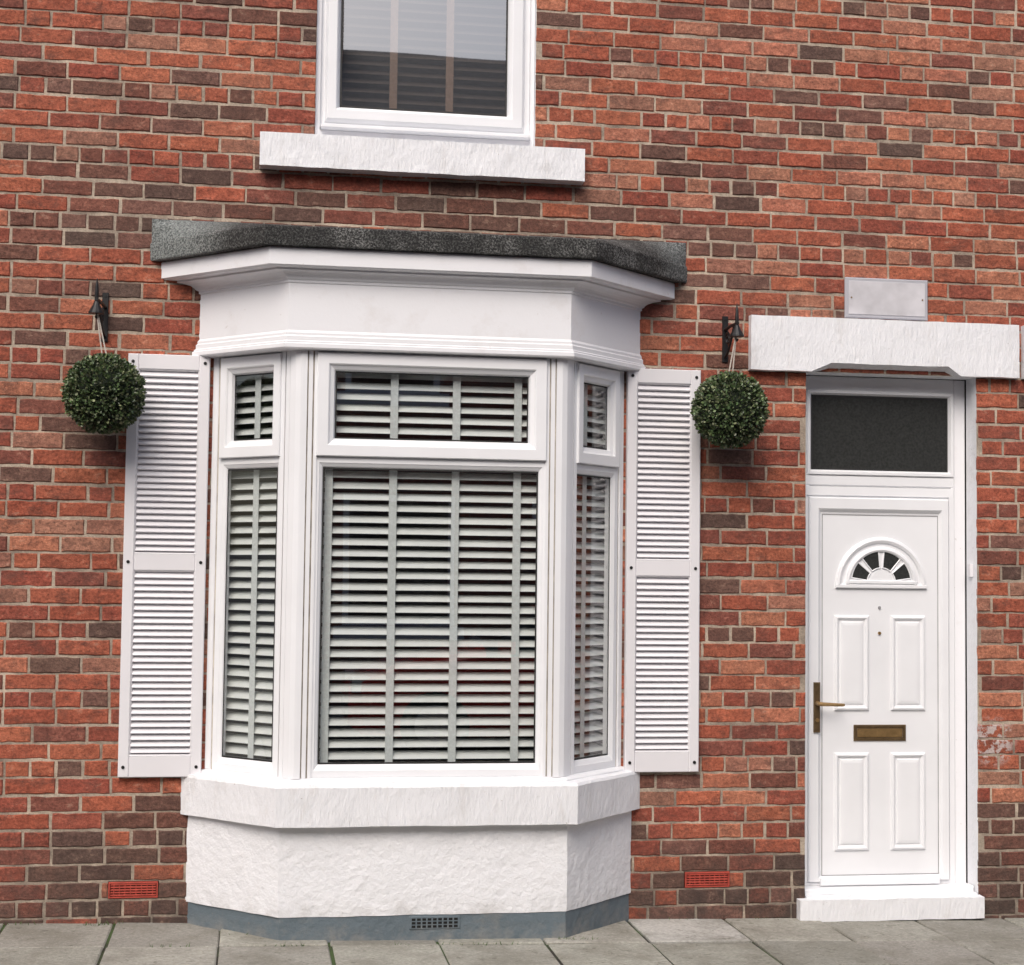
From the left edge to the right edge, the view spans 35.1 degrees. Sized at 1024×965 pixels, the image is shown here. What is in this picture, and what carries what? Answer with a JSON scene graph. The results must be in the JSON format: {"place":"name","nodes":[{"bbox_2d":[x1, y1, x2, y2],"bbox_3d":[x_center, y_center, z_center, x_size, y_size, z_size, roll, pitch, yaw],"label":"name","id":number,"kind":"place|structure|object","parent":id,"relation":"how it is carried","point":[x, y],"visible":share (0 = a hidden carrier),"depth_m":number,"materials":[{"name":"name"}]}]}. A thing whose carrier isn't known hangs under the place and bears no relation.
{"place":"outdoors","nodes":[
{"label":"outdoors","id":0,"kind":"place"},
{"bbox_2d":[3,917,778,946],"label":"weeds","id":1,"kind":"object","parent":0,"point":[301,944],"visible":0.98,"depth_m":7.02,"materials":[{"name":"green plant"}]},
{"bbox_2d":[0,918,1023,964],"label":"pavement","id":2,"kind":"structure","parent":0,"point":[796,941],"depth_m":6.88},
{"bbox_2d":[187,894,628,941],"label":"bay plinth","id":3,"kind":"structure","parent":2,"relation":"on","point":[543,925],"depth_m":6.99,"materials":[{"name":"grey paint"}]},
{"bbox_2d":[185,811,630,916],"bbox_3d":[-0.418,1.673,7.154,2.023,0.390,0.385,1,-3,-9],"label":"bay base","id":4,"kind":"object","parent":3,"relation":"on","point":[339,871],"visible":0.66,"depth_m":6.99,"materials":[{"name":"white paint"}]},
{"bbox_2d":[180,770,639,827],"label":"bay sill","id":5,"kind":"structure","parent":4,"relation":"on","point":[318,805],"depth_m":6.96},
{"bbox_2d":[201,766,623,782],"bbox_3d":[-0.404,1.291,7.171,1.974,0.018,0.392,1,-3,-9],"label":"bay window cill","id":6,"kind":"object","parent":5,"relation":"on","point":[417,779],"visible":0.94,"depth_m":7.01,"materials":[{"name":"white plastic"}]},
{"bbox_2d":[205,350,623,778],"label":"bay window frames","id":7,"kind":"structure","parent":6,"relation":"on","point":[302,448],"depth_m":7.11,"materials":[{"name":"white plastic"}]},
{"bbox_2d":[225,373,605,762],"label":"bay window blinds","id":8,"kind":"object","parent":7,"relation":"in","point":[388,732],"visible":0.52,"depth_m":7.14,"materials":[{"name":"white plastic"}]},
{"bbox_2d":[161,246,674,371],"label":"bay fascia and frieze","id":9,"kind":"structure","parent":7,"relation":"on","point":[267,300],"depth_m":7.10,"materials":[{"name":"white paint"}]},
{"bbox_2d":[150,219,686,282],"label":"bay roof slab","id":10,"kind":"structure","parent":9,"relation":"on","point":[219,238],"depth_m":7.07,"materials":[{"name":"grey stone"}]},
{"bbox_2d":[409,916,459,929],"bbox_3d":[-0.332,1.890,6.967,0.220,0.055,0.010,1,-3,-9],"label":"plinth vent","id":11,"kind":"object","parent":3,"relation":"attached to","point":[434,922],"visible":1,"depth_m":6.96,"materials":[{"name":"grey metal"}]},
{"bbox_2d":[797,892,984,921],"bbox_3d":[1.775,2.018,7.752,0.914,0.125,0.259,1,-3,-9],"label":"front door step","id":12,"kind":"object","parent":2,"relation":"on","point":[886,906],"visible":0.88,"depth_m":7.64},
{"bbox_2d":[805,876,973,894],"bbox_3d":[1.790,1.929,7.784,0.854,0.069,0.125,1,-3,-9],"label":"front door threshold","id":13,"kind":"object","parent":12,"relation":"on","point":[879,885],"visible":0.93,"depth_m":7.75,"materials":[{"name":"white plastic"}]},
{"bbox_3d":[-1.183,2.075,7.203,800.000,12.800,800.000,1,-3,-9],"label":"ground","id":14,"kind":"structure","parent":0,"visible":0},
{"bbox_2d":[0,0,1023,922],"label":"mortar wall","id":15,"kind":"structure","parent":14,"relation":"on","point":[974,642],"depth_m":7.64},
{"bbox_2d":[225,0,605,760],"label":"rooms","id":16,"kind":"object","parent":15,"relation":"attached to","point":[435,108],"visible":0.05,"depth_m":9.06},
{"bbox_2d":[259,131,584,184],"bbox_3d":[-0.413,-1.491,7.529,1.501,0.158,0.184,1,-3,-9],"label":"window sill","id":17,"kind":"structure","parent":15,"relation":"attached to","point":[400,157],"depth_m":7.44,"materials":[{"name":"white stone"}]},
{"bbox_2d":[315,0,534,145],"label":"window frame","id":18,"kind":"object","parent":15,"relation":"attached to","point":[334,116],"visible":0.72,"depth_m":7.57,"materials":[{"name":"white plastic"}]},
{"bbox_2d":[342,0,505,116],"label":"window blinds","id":19,"kind":"object","parent":18,"relation":"attached to","point":[392,91],"depth_m":7.66,"materials":[{"name":"white plastic"}]},
{"bbox_2d":[0,0,1023,924],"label":"front wall bricks","id":20,"kind":"object","parent":15,"relation":"attached to","point":[782,710],"visible":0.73,"depth_m":7.61,"materials":[{"name":"red brick"}]},
{"bbox_2d":[88,278,108,341],"bbox_3d":[-1.818,-0.760,7.129,0.066,0.250,0.248,1,-3,-9],"label":"wall bracket","id":21,"kind":"object","parent":20,"relation":"attached to","point":[95,308],"depth_m":7.18,"materials":[{"name":"black metal"}]},
{"bbox_2d":[60,313,146,434],"bbox_3d":[-1.766,-0.483,7.031,0.368,0.554,0.367,1,-3,-9],"label":"topiary ball","id":22,"kind":"object","parent":21,"relation":"hanging from","point":[102,391],"visible":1,"depth_m":6.93,"materials":[{"name":"green plant"}]},
{"bbox_2d":[108,881,157,898],"bbox_3d":[-1.670,1.795,7.150,0.214,0.071,0.023,1,-3,-9],"label":"air brick","id":23,"kind":"object","parent":20,"relation":"attached to","point":[132,889],"visible":1,"depth_m":7.14,"materials":[{"name":"red brick"}]},
{"bbox_2d":[118,353,210,777],"bbox_3d":[-1.546,0.365,7.217,0.360,1.876,0.037,1,-3,-9],"label":"window shutter","id":24,"kind":"object","parent":20,"relation":"attached to","point":[163,602],"depth_m":7.21,"materials":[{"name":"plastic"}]},
{"bbox_2d":[623,368,700,771],"bbox_3d":[0.704,0.406,7.573,0.352,1.877,0.037,1,-3,-9],"label":"window shutter","id":25,"kind":"object","parent":20,"relation":"attached to","point":[662,608],"depth_m":7.57,"materials":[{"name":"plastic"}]},
{"bbox_2d":[684,871,729,887],"bbox_3d":[0.908,1.849,7.558,0.214,0.071,0.023,1,-3,-9],"label":"air brick","id":26,"kind":"object","parent":20,"relation":"attached to","point":[696,879],"visible":1,"depth_m":7.55,"materials":[{"name":"red brick"}]},
{"bbox_2d":[722,305,743,362],"bbox_3d":[1.025,-0.701,7.579,0.066,0.250,0.248,1,-3,-9],"label":"wall bracket","id":27,"kind":"object","parent":20,"relation":"attached to","point":[737,332],"depth_m":7.63,"materials":[{"name":"black metal"}]},
{"bbox_2d":[690,336,769,448],"bbox_3d":[1.003,-0.432,7.470,0.364,0.559,0.367,1,-3,-9],"label":"topiary ball","id":28,"kind":"object","parent":27,"relation":"hanging from","point":[728,408],"visible":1,"depth_m":7.37,"materials":[{"name":"green plant"}]},
{"bbox_2d":[748,315,1019,378],"bbox_3d":[1.793,-0.650,7.829,1.356,0.263,0.096,1,-3,-9],"label":"door lintel","id":29,"kind":"structure","parent":15,"relation":"attached to","point":[816,344],"depth_m":7.78,"materials":[{"name":"white stone"}]},
{"bbox_2d":[805,375,965,885],"bbox_3d":[1.801,0.711,7.869,0.860,2.453,0.150,1,-3,-9],"label":"front door","id":30,"kind":"structure","parent":15,"relation":"attached to","point":[885,597],"depth_m":7.87,"materials":[{"name":"plastic"}]},
{"bbox_2d":[853,725,905,740],"bbox_3d":[1.778,1.210,7.838,0.265,0.078,0.007,1,-3,-9],"label":"front door letterbox","id":31,"kind":"object","parent":30,"relation":"attached to","point":[877,733],"visible":1,"depth_m":7.83,"materials":[{"name":"gold metal"}]},
{"bbox_2d":[844,277,927,320],"bbox_3d":[1.808,-0.886,7.828,0.420,0.196,0.018,1,-3,-9],"label":"house name plaque","id":32,"kind":"object","parent":15,"relation":"attached to","point":[878,298],"visible":1,"depth_m":7.82,"materials":[{"name":"grey metal"}]},
{"bbox_2d":[967,564,972,576],"bbox_3d":[2.232,0.429,7.897,0.016,0.060,0.030,1,-3,-9],"label":"front door sensor","id":33,"kind":"object","parent":15,"relation":"attached to","point":[969,570],"visible":1,"depth_m":7.88,"materials":[{"name":"plastic"}]},
{"bbox_2d":[1021,325,1023,378],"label":"door lintel neighbour","id":34,"kind":"object","parent":15,"relation":"attached to","point":[1022,352],"depth_m":7.92,"materials":[{"name":"white stone"}]},
{"bbox_2d":[809,375,967,882],"bbox_3d":[1.735,0.756,8.297,1.050,2.700,0.700,1,-3,-9],"label":"door frame","id":35,"kind":"object","parent":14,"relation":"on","point":[965,608],"depth_m":8.03,"materials":[{"name":"white plastic"}]}
]}

